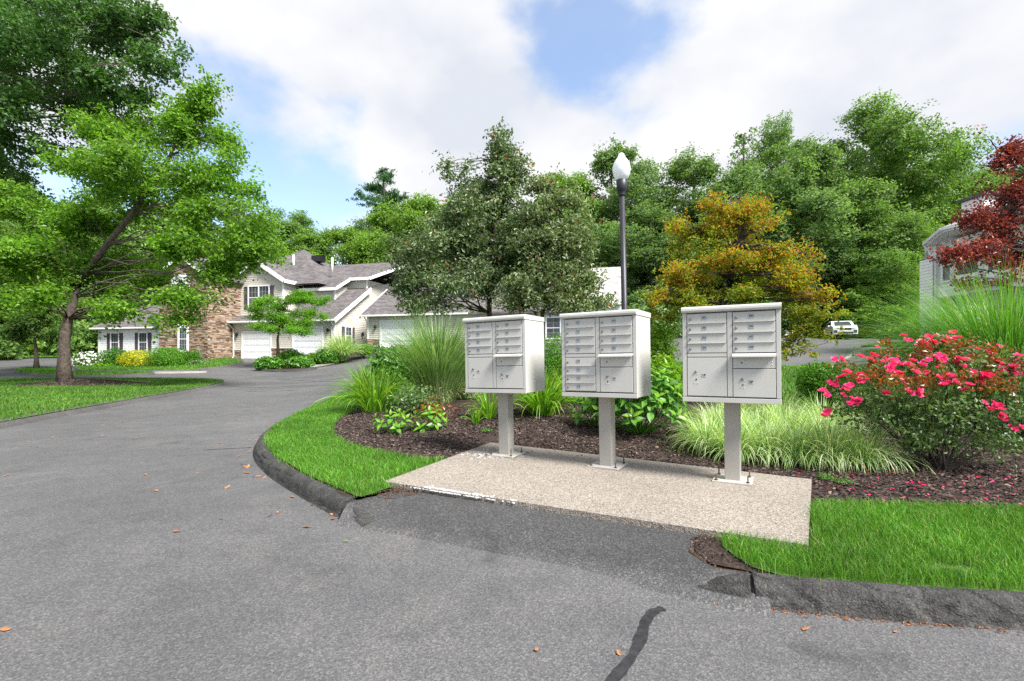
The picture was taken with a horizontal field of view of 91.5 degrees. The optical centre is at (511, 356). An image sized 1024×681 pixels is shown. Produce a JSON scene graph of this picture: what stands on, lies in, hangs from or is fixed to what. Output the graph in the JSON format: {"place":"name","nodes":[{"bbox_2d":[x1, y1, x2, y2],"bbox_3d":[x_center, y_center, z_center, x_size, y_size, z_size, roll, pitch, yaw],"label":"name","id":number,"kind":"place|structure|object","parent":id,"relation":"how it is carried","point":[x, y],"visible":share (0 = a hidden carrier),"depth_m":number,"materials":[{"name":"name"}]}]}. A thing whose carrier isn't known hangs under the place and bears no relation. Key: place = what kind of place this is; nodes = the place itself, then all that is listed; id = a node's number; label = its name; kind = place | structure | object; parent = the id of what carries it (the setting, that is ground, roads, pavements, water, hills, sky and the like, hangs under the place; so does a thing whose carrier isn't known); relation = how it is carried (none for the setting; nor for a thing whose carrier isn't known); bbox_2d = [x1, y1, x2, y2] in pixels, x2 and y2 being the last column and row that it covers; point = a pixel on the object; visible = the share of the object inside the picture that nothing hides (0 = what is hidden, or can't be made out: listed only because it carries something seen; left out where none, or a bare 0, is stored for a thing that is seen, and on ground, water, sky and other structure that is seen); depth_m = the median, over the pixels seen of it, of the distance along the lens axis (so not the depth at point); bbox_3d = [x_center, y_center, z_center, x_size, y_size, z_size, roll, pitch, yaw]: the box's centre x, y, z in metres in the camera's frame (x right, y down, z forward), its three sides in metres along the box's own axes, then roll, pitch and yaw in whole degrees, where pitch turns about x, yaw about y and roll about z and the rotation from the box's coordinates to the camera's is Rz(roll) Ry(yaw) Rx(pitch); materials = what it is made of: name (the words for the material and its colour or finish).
{"place":"outdoors","nodes":[
{"label":"outdoors","id":0,"kind":"place"},
{"bbox_2d":[0,377,223,421],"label":"lawn","id":1,"kind":"structure","parent":0,"point":[69,399],"depth_m":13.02,"materials":[{"name":"green plant"}]},
{"bbox_2d":[14,378,152,385],"bbox_3d":[-17.176,1.000,20.049,5.100,0.200,2.900,0,0,0],"label":"tree mulch ring","id":2,"kind":"object","parent":1,"relation":"on","point":[93,382],"visible":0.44,"depth_m":19.45,"materials":[{"name":"brown wood"}]},
{"bbox_2d":[0,65,296,380],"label":"oak tree","id":3,"kind":"object","parent":2,"relation":"on","point":[199,186],"visible":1,"depth_m":19.19,"materials":[{"name":"green plant"}]},
{"bbox_2d":[0,0,200,222],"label":"oak tree","id":4,"kind":"object","parent":1,"relation":"on","point":[30,27],"visible":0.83,"depth_m":21.67,"materials":[{"name":"green plant"}]},
{"bbox_2d":[75,357,242,369],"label":"lawn","id":5,"kind":"structure","parent":0,"point":[173,364],"depth_m":36.78,"materials":[{"name":"green plant"}]},
{"bbox_2d":[116,350,156,365],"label":"golden shrub","id":6,"kind":"object","parent":5,"relation":"on","point":[131,359],"visible":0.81,"depth_m":36.46,"materials":[{"name":"yellow plant"}]},
{"bbox_2d":[143,347,189,365],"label":"clipped hedge","id":7,"kind":"object","parent":5,"relation":"on","point":[171,359],"visible":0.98,"depth_m":36.51,"materials":[{"name":"green plant"}]},
{"bbox_2d":[271,352,371,369],"bbox_3d":[-15.451,0.265,39.476,7.228,1.553,13.563,0,0,13],"label":"planting bed","id":8,"kind":"object","parent":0,"point":[288,368],"visible":0.18,"depth_m":34.60,"materials":[{"name":"brown soil"}]},
{"bbox_2d":[241,287,334,356],"bbox_3d":[-16.151,-2.220,36.152,6.421,6.091,4.022,0,0,12],"label":"dogwood tree","id":9,"kind":"object","parent":8,"relation":"on","point":[283,320],"visible":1,"depth_m":35.81,"materials":[{"name":"green plant"}]},
{"bbox_2d":[311,329,367,360],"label":"ornamental grass","id":10,"kind":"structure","parent":8,"relation":"on","point":[342,347],"depth_m":36.93,"materials":[{"name":"green plant"}]},
{"bbox_2d":[262,392,446,496],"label":"grass","id":11,"kind":"structure","parent":0,"point":[295,426],"depth_m":5.63,"materials":[{"name":"green plant"}]},
{"bbox_2d":[0,335,1023,680],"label":"road","id":12,"kind":"structure","parent":0,"point":[114,565],"depth_m":2.59,"materials":[{"name":"grey asphalt"}]},
{"bbox_2d":[0,378,224,428],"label":"kerb","id":13,"kind":"structure","parent":12,"relation":"on","point":[36,417],"depth_m":11.55,"materials":[{"name":"grey concrete"}]},
{"bbox_2d":[253,390,355,516],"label":"kerb","id":14,"kind":"structure","parent":12,"relation":"on","point":[326,498],"depth_m":4.61,"materials":[{"name":"concrete"}]},
{"bbox_2d":[336,493,773,616],"bbox_3d":[0.079,1.202,3.331,2.973,0.119,0.817,0,0,27],"label":"apron","id":15,"kind":"object","parent":12,"relation":"on","point":[663,561],"visible":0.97,"depth_m":3.28,"materials":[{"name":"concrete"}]},
{"bbox_2d":[385,442,811,549],"bbox_3d":[0.670,1.183,4.592,3.563,0.165,2.172,0,0,32],"label":"concrete pad","id":16,"kind":"object","parent":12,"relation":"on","point":[691,499],"visible":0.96,"depth_m":4.13,"materials":[{"name":"beige concrete"}]},
{"bbox_2d":[462,314,544,457],"bbox_3d":[-0.090,0.330,5.631,0.787,1.550,0.524,-1,-1,30],"label":"cluster mailbox","id":17,"kind":"object","parent":16,"relation":"on","point":[504,357],"visible":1,"depth_m":5.48,"materials":[{"name":"paint"}]},
{"bbox_2d":[468,357,492,387],"bbox_3d":[-0.355,0.176,5.549,0.323,0.336,0.020,-1,-1,30],"label":"parcel door","id":18,"kind":"structure","parent":17,"relation":"in","point":[480,370],"depth_m":5.55,"materials":[{"name":"paint"}]},
{"bbox_2d":[496,366,522,387],"bbox_3d":[-0.029,0.217,5.362,0.323,0.238,0.020,-1,-1,30],"label":"parcel door","id":19,"kind":"structure","parent":17,"relation":"in","point":[507,376],"depth_m":5.36,"materials":[{"name":"paint"}]},
{"bbox_2d":[559,309,650,469],"bbox_3d":[0.947,0.330,5.044,0.787,1.550,0.524,-1,0,31],"label":"cluster mailbox","id":20,"kind":"object","parent":16,"relation":"on","point":[606,358],"visible":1,"depth_m":4.89,"materials":[{"name":"paint"}]},
{"bbox_2d":[600,367,632,392],"bbox_3d":[0.996,0.218,4.777,0.323,0.238,0.020,-1,0,31],"label":"parcel door","id":21,"kind":"structure","parent":20,"relation":"in","point":[612,379],"depth_m":4.77,"materials":[{"name":"paint"}]},
{"bbox_2d":[681,302,781,485],"bbox_3d":[1.964,0.330,4.452,0.787,1.550,0.524,0,0,28],"label":"cluster mailbox","id":22,"kind":"object","parent":16,"relation":"on","point":[732,358],"visible":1,"depth_m":4.29,"materials":[{"name":"paint"}]},
{"bbox_2d":[687,333,726,342],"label":"door","id":23,"kind":"structure","parent":22,"relation":"in","point":[712,337],"depth_m":4.36,"materials":[{"name":"paint"}]},
{"bbox_2d":[687,343,726,352],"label":"door","id":24,"kind":"structure","parent":22,"relation":"in","point":[713,347],"depth_m":4.36,"materials":[{"name":"paint"}]},
{"bbox_2d":[687,357,726,396],"bbox_3d":[1.702,0.173,4.362,0.323,0.336,0.020,0,0,28],"label":"parcel door","id":25,"kind":"structure","parent":22,"relation":"in","point":[706,376],"depth_m":4.36,"materials":[{"name":"paint"}]},
{"bbox_2d":[733,310,774,321],"bbox_3d":[2.029,-0.343,4.187,0.323,0.082,0.020,0,0,28],"label":"door","id":26,"kind":"structure","parent":22,"relation":"in","point":[752,315],"depth_m":4.18,"materials":[{"name":"paint"}]},
{"bbox_2d":[733,321,774,331],"bbox_3d":[2.029,-0.255,4.187,0.323,0.082,0.020,0,0,28],"label":"door","id":27,"kind":"structure","parent":22,"relation":"in","point":[766,325],"depth_m":4.19,"materials":[{"name":"paint"}]},
{"bbox_2d":[733,332,775,341],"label":"door","id":28,"kind":"structure","parent":22,"relation":"in","point":[748,336],"depth_m":4.18,"materials":[{"name":"paint"}]},
{"bbox_2d":[733,342,775,352],"bbox_3d":[2.032,-0.080,4.185,0.323,0.082,0.020,0,0,28],"label":"door","id":29,"kind":"structure","parent":22,"relation":"in","point":[767,346],"depth_m":4.18,"materials":[{"name":"paint"}]},
{"bbox_2d":[733,369,775,397],"bbox_3d":[2.030,0.220,4.186,0.323,0.238,0.020,0,0,28],"label":"parcel door","id":30,"kind":"structure","parent":22,"relation":"in","point":[761,383],"depth_m":4.18,"materials":[{"name":"paint"}]},
{"bbox_2d":[697,572,750,597],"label":"kerb","id":31,"kind":"structure","parent":12,"relation":"on","point":[737,584],"depth_m":2.57,"materials":[{"name":"stone"}]},
{"bbox_2d":[825,321,857,338],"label":"parked car","id":32,"kind":"object","parent":12,"relation":"on","point":[836,324],"visible":0.74,"depth_m":43.80,"materials":[{"name":"white paint"}]},
{"bbox_2d":[830,283,919,337],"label":"cherry tree","id":33,"kind":"object","parent":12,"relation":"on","point":[857,294],"visible":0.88,"depth_m":45.40,"materials":[{"name":"green plant"}]},
{"bbox_2d":[751,572,1023,630],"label":"kerb","id":34,"kind":"structure","parent":12,"relation":"on","point":[974,608],"depth_m":2.39,"materials":[{"name":"stone"}]},
{"bbox_2d":[3,0,1023,334],"label":"sky","id":35,"kind":"structure","parent":0,"point":[328,94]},
{"bbox_2d":[266,361,1023,575],"bbox_3d":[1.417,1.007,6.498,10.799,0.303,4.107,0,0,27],"label":"bark mulch","id":36,"kind":"object","parent":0,"point":[963,470],"visible":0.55,"depth_m":5.77,"materials":[{"name":"brown wood"}]},
{"bbox_2d":[312,360,420,412],"bbox_3d":[-2.591,0.517,9.620,2.134,1.056,2.160,0,0,0],"label":"daylily","id":37,"kind":"object","parent":36,"relation":"on","point":[375,400],"visible":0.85,"depth_m":9.37,"materials":[{"name":"green plant"}]},
{"bbox_2d":[362,341,420,385],"bbox_3d":[-3.473,0.235,14.502,1.769,1.416,1.566,0,0,0],"label":"leafy shrub","id":38,"kind":"object","parent":36,"relation":"on","point":[376,362],"visible":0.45,"depth_m":14.12,"materials":[{"name":"green plant"}]},
{"bbox_2d":[371,408,415,433],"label":"hosta","id":39,"kind":"object","parent":36,"relation":"on","point":[393,425],"visible":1,"depth_m":7.09,"materials":[{"name":"green plant"}]},
{"bbox_2d":[383,380,451,416],"bbox_3d":[-1.664,0.738,8.787,1.189,0.697,1.081,0,0,0],"label":"rose scrub","id":40,"kind":"object","parent":36,"relation":"on","point":[412,400],"visible":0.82,"depth_m":8.66,"materials":[{"name":"green plant"}]},
{"bbox_2d":[360,301,487,402],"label":"ornamental grass","id":41,"kind":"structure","parent":36,"relation":"on","point":[437,360],"depth_m":9.74,"materials":[{"name":"green plant"}]},
{"bbox_2d":[409,404,449,432],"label":"hosta","id":42,"kind":"object","parent":36,"relation":"on","point":[436,420],"visible":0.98,"depth_m":7.21,"materials":[{"name":"green plant"}]},
{"bbox_2d":[462,382,523,418],"bbox_3d":[-0.359,0.638,7.977,1.123,0.697,1.141,0,0,0],"label":"daylily","id":43,"kind":"object","parent":36,"relation":"on","point":[491,410],"visible":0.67,"depth_m":7.92,"materials":[{"name":"green plant"}]},
{"bbox_2d":[492,366,580,420],"bbox_3d":[0.512,0.502,8.083,1.764,0.873,1.683,0,0,0],"label":"daylily","id":44,"kind":"object","parent":36,"relation":"on","point":[541,403],"visible":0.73,"depth_m":7.88,"materials":[{"name":"green plant"}]},
{"bbox_2d":[544,332,561,387],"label":"boxwood","id":45,"kind":"object","parent":36,"relation":"on","point":[558,354],"visible":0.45,"depth_m":10.44,"materials":[{"name":"green plant"}]},
{"bbox_2d":[378,486,760,571],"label":"soil crumbs","id":46,"kind":"object","parent":36,"relation":"on","point":[385,495],"visible":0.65,"depth_m":3.01,"materials":[{"name":"brown soil"}]},
{"bbox_2d":[567,397,623,425],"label":"broad leaved shrub","id":47,"kind":"object","parent":36,"relation":"on","point":[584,409],"visible":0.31,"depth_m":7.22,"materials":[{"name":"green plant"}]},
{"bbox_2d":[584,352,695,433],"bbox_3d":[1.741,0.487,6.745,1.508,1.112,1.281,0,0,0],"label":"broad leaved shrub","id":48,"kind":"object","parent":36,"relation":"on","point":[641,405],"visible":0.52,"depth_m":6.47,"materials":[{"name":"green plant"}]},
{"bbox_2d":[640,353,682,417],"bbox_3d":[2.360,0.476,7.905,0.844,1.076,0.794,0,0,0],"label":"leafy shrub","id":49,"kind":"object","parent":36,"relation":"on","point":[676,369],"visible":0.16,"depth_m":7.80,"materials":[{"name":"green plant"}]},
{"bbox_2d":[650,317,682,384],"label":"leafy shrub","id":50,"kind":"object","parent":36,"relation":"on","point":[661,345],"visible":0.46,"depth_m":8.78,"materials":[{"name":"green plant"}]},
{"bbox_2d":[654,404,757,457],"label":"striped grass","id":51,"kind":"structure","parent":36,"relation":"on","point":[693,440],"depth_m":5.81,"materials":[{"name":"green plant"}]},
{"bbox_2d":[637,187,852,407],"bbox_3d":[3.877,-0.962,8.957,3.551,4.013,2.539,0,0,0],"label":"japanese maple","id":52,"kind":"object","parent":36,"relation":"on","point":[753,262],"visible":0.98,"depth_m":8.44,"materials":[{"name":"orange plant"}]},
{"bbox_2d":[688,410,805,466],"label":"striped grass","id":53,"kind":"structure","parent":36,"relation":"on","point":[743,444],"depth_m":5.38,"materials":[{"name":"green plant"}]},
{"bbox_2d":[709,408,829,467],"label":"striped grass","id":54,"kind":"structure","parent":36,"relation":"on","point":[766,448],"depth_m":5.32,"materials":[{"name":"green plant"}]},
{"bbox_2d":[748,399,837,440],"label":"striped grass","id":55,"kind":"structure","parent":36,"relation":"on","point":[795,419],"depth_m":6.17,"materials":[{"name":"green plant"}]},
{"bbox_2d":[746,414,860,472],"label":"striped grass","id":56,"kind":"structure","parent":36,"relation":"on","point":[800,442],"depth_m":5.15,"materials":[{"name":"green plant"}]},
{"bbox_2d":[792,360,848,409],"bbox_3d":[5.330,0.508,8.602,0.881,0.927,0.775,0,0,0],"label":"boxwood","id":57,"kind":"object","parent":36,"relation":"on","point":[812,380],"visible":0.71,"depth_m":8.47,"materials":[{"name":"green plant"}]},
{"bbox_2d":[787,390,867,431],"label":"striped grass","id":58,"kind":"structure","parent":36,"relation":"on","point":[824,404],"depth_m":7.07,"materials":[{"name":"green plant"}]},
{"bbox_2d":[775,401,880,442],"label":"striped grass","id":59,"kind":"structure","parent":36,"relation":"on","point":[823,420],"depth_m":6.17,"materials":[{"name":"green plant"}]},
{"bbox_2d":[771,412,908,472],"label":"striped grass","id":60,"kind":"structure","parent":36,"relation":"on","point":[831,447],"depth_m":5.06,"materials":[{"name":"green plant"}]},
{"bbox_2d":[807,415,934,476],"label":"striped grass","id":61,"kind":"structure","parent":36,"relation":"on","point":[861,450],"depth_m":5.01,"materials":[{"name":"green plant"}]},
{"bbox_2d":[806,248,1023,432],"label":"ornamental grass","id":62,"kind":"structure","parent":36,"relation":"on","point":[1000,330],"depth_m":7.32,"materials":[{"name":"green plant"}]},
{"bbox_2d":[817,329,1023,471],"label":"rose bush","id":63,"kind":"object","parent":36,"relation":"on","point":[1007,369],"visible":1,"depth_m":4.84,"materials":[{"name":"green plant"}]},
{"bbox_2d":[619,297,682,338],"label":"woodland shrub","id":64,"kind":"object","parent":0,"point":[678,329],"visible":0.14,"depth_m":44.81,"materials":[{"name":"green plant"}]},
{"bbox_2d":[395,355,949,408],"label":"lawn","id":65,"kind":"structure","parent":0,"point":[783,386],"depth_m":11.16,"materials":[{"name":"green plant"}]},
{"bbox_2d":[380,116,549,323],"bbox_3d":[-1.183,-3.201,15.006,5.413,7.826,3.868,0,0,-28],"label":"plum tree","id":66,"kind":"object","parent":65,"relation":"on","point":[466,239],"visible":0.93,"depth_m":14.41,"materials":[{"name":"green plant"}]},
{"bbox_2d":[490,162,620,361],"bbox_3d":[1.102,-2.199,13.673,3.633,5.817,3.386,0,0,0],"label":"plum tree","id":67,"kind":"object","parent":65,"relation":"on","point":[555,280],"visible":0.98,"depth_m":13.29,"materials":[{"name":"green plant"}]},
{"bbox_2d":[613,153,630,309],"bbox_3d":[2.309,-1.662,10.300,0.368,5.094,0.368,-1,0,0],"label":"street lamp","id":68,"kind":"object","parent":65,"relation":"on","point":[621,169],"visible":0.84,"depth_m":10.24,"materials":[{"name":"black metal"}]},
{"bbox_2d":[927,125,1023,295],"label":"red leaved tree","id":69,"kind":"object","parent":65,"relation":"on","point":[1006,213],"visible":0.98,"depth_m":10.87,"materials":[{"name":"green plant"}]},
{"bbox_2d":[711,495,1023,592],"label":"lawn","id":70,"kind":"structure","parent":0,"point":[874,580],"depth_m":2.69,"materials":[{"name":"green plant"}]},
{"bbox_3d":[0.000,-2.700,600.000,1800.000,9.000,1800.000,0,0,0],"label":"ground","id":71,"kind":"structure","parent":0,"visible":0},
{"bbox_2d":[11,183,167,326],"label":"broadleaf tree","id":72,"kind":"object","parent":71,"relation":"on","point":[88,281],"visible":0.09,"depth_m":53.56,"materials":[{"name":"green plant"}]},
{"bbox_2d":[143,192,288,265],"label":"broadleaf tree","id":73,"kind":"object","parent":71,"relation":"on","point":[230,203],"visible":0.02,"depth_m":62.50,"materials":[{"name":"green plant"}]},
{"bbox_2d":[89,249,428,358],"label":"townhouse","id":74,"kind":"structure","parent":71,"relation":"on","point":[355,290],"depth_m":43.92,"materials":[{"name":"beige"}]},
{"bbox_2d":[243,332,269,358],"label":"garage door","id":75,"kind":"structure","parent":74,"relation":"in","point":[255,345],"depth_m":43.10,"materials":[{"name":"white"}]},
{"bbox_2d":[294,328,320,353],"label":"garage door","id":76,"kind":"structure","parent":74,"relation":"in","point":[305,344],"depth_m":41.74,"materials":[{"name":"white"}]},
{"bbox_2d":[227,206,333,262],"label":"broadleaf tree","id":77,"kind":"object","parent":71,"relation":"on","point":[297,222],"visible":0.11,"depth_m":65.03,"materials":[{"name":"green plant"}]},
{"bbox_2d":[285,224,373,264],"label":"broadleaf tree","id":78,"kind":"object","parent":71,"relation":"on","point":[331,239],"visible":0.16,"depth_m":63.73,"materials":[{"name":"green plant"}]},
{"bbox_2d":[346,167,409,263],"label":"pine tree","id":79,"kind":"object","parent":71,"relation":"on","point":[377,188],"visible":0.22,"depth_m":69.14,"materials":[{"name":"green plant"}]},
{"bbox_2d":[347,189,451,285],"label":"broadleaf tree","id":80,"kind":"object","parent":71,"relation":"on","point":[399,218],"visible":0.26,"depth_m":59.78,"materials":[{"name":"green plant"}]},
{"bbox_2d":[358,262,620,352],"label":"townhouse","id":81,"kind":"structure","parent":71,"relation":"on","point":[375,310],"depth_m":40.13,"materials":[{"name":"beige paint"}]},
{"bbox_2d":[382,322,411,347],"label":"garage door","id":82,"kind":"structure","parent":81,"relation":"in","point":[384,324],"depth_m":40.87,"materials":[{"name":"grey"}]},
{"bbox_2d":[520,169,617,268],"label":"broadleaf tree","id":83,"kind":"object","parent":71,"relation":"on","point":[585,185],"visible":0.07,"depth_m":61.47,"materials":[{"name":"green plant"}]},
{"bbox_2d":[551,132,677,290],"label":"broadleaf tree","id":84,"kind":"object","parent":71,"relation":"on","point":[603,163],"visible":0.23,"depth_m":60.14,"materials":[{"name":"green plant"}]},
{"bbox_2d":[586,197,740,311],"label":"broadleaf tree","id":85,"kind":"object","parent":71,"relation":"on","point":[643,258],"visible":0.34,"depth_m":50.86,"materials":[{"name":"green plant"}]},
{"bbox_2d":[614,141,791,294],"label":"broadleaf tree","id":86,"kind":"object","parent":71,"relation":"on","point":[702,172],"visible":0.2,"depth_m":57.36,"materials":[{"name":"green plant"}]},
{"bbox_2d":[723,126,767,197],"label":"thin tree","id":87,"kind":"object","parent":71,"relation":"on","point":[743,143],"visible":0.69,"depth_m":57.51,"materials":[{"name":"green plant"}]},
{"bbox_2d":[703,193,836,330],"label":"broadleaf tree","id":88,"kind":"object","parent":71,"relation":"on","point":[785,323],"visible":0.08,"depth_m":48.88,"materials":[{"name":"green plant"}]},
{"bbox_2d":[723,109,818,334],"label":"broadleaf tree","id":89,"kind":"object","parent":71,"relation":"on","point":[776,143],"visible":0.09,"depth_m":65.13,"materials":[{"name":"green plant"}]},
{"bbox_2d":[748,131,918,331],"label":"broadleaf tree","id":90,"kind":"object","parent":71,"relation":"on","point":[815,207],"visible":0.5,"depth_m":48.74,"materials":[{"name":"green plant"}]},
{"bbox_2d":[797,197,937,327],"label":"broadleaf tree","id":91,"kind":"object","parent":71,"relation":"on","point":[894,259],"visible":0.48,"depth_m":46.85,"materials":[{"name":"green plant"}]},
{"bbox_2d":[789,89,1005,308],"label":"broadleaf tree","id":92,"kind":"object","parent":71,"relation":"on","point":[895,158],"visible":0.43,"depth_m":52.36,"materials":[{"name":"green plant"}]},
{"bbox_2d":[888,139,1018,307],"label":"broadleaf tree","id":93,"kind":"object","parent":71,"relation":"on","point":[962,180],"visible":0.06,"depth_m":56.11,"materials":[{"name":"green plant"}]},
{"bbox_2d":[919,191,1023,332],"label":"white house","id":94,"kind":"structure","parent":71,"relation":"on","point":[937,238],"depth_m":24.08,"materials":[{"name":"white"}]},
{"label":"lawn","id":95,"kind":"structure","parent":0,"visible":0},
{"bbox_2d":[0,298,78,368],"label":"young tree","id":96,"kind":"object","parent":95,"relation":"on","point":[22,330],"visible":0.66,"depth_m":33.98,"materials":[{"name":"green plant"}]},
{"bbox_2d":[16,366,153,374],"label":"grass","id":97,"kind":"structure","parent":95,"relation":"on","point":[48,370],"depth_m":30.03,"materials":[{"name":"green plant"}]},
{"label":"lawn","id":98,"kind":"structure","parent":0,"visible":0},
{"bbox_2d":[0,336,30,359],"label":"woodland shrub","id":99,"kind":"object","parent":98,"relation":"on","point":[11,350],"visible":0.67,"depth_m":41.91,"materials":[{"name":"green plant"}]},
{"bbox_2d":[1,224,108,327],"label":"broadleaf tree","id":100,"kind":"object","parent":98,"relation":"on","point":[81,301],"visible":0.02,"depth_m":49.02,"materials":[{"name":"green plant"}]},
{"bbox_2d":[39,311,107,356],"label":"woodland shrub","id":101,"kind":"object","parent":98,"relation":"on","point":[82,340],"visible":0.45,"depth_m":45.68,"materials":[{"name":"green plant"}]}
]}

